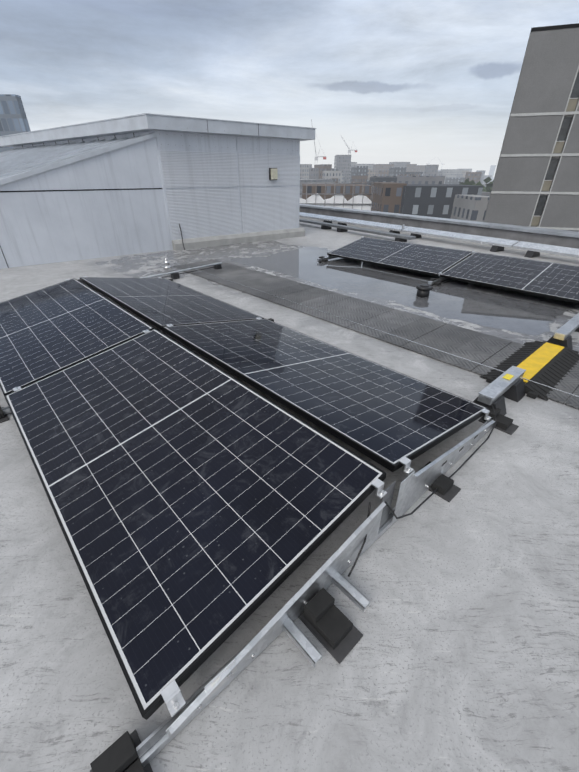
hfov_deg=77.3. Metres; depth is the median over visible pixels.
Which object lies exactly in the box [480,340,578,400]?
cable ramp
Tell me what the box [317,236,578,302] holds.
solar array
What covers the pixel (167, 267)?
cable
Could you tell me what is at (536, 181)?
tower block
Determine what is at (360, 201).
scaffolded building
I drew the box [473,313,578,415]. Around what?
cable tray
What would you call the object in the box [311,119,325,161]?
crane
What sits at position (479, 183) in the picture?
tree
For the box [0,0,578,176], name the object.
sky
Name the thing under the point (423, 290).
roof vent
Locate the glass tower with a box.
[0,94,30,152]
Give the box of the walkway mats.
[172,259,578,408]
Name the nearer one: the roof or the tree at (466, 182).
the roof
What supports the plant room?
on the roof
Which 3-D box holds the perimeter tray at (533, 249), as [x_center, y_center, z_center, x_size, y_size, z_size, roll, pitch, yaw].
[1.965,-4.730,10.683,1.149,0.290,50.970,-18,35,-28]
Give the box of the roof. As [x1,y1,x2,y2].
[0,217,578,771]
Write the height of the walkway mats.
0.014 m
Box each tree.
[462,178,487,191]
[463,179,492,191]
[470,177,493,191]
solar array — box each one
[0,276,518,771]
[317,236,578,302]
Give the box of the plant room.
[0,113,315,268]
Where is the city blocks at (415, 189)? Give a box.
[300,155,495,221]
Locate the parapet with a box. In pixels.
[299,204,578,258]
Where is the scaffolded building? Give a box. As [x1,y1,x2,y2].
[300,182,373,210]
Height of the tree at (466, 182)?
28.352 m
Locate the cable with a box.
[151,258,578,396]
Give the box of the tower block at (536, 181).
[483,23,578,231]
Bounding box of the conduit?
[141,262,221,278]
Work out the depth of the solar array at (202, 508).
1.78 m
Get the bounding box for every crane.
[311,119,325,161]
[341,136,356,154]
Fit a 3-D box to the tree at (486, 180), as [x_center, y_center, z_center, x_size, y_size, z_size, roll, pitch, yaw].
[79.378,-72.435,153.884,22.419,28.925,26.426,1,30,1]
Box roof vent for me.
[416,284,431,297]
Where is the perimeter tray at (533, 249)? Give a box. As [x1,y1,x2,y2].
[299,212,578,257]
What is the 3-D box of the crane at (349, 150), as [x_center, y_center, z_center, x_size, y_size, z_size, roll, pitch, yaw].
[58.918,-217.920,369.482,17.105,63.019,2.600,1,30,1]

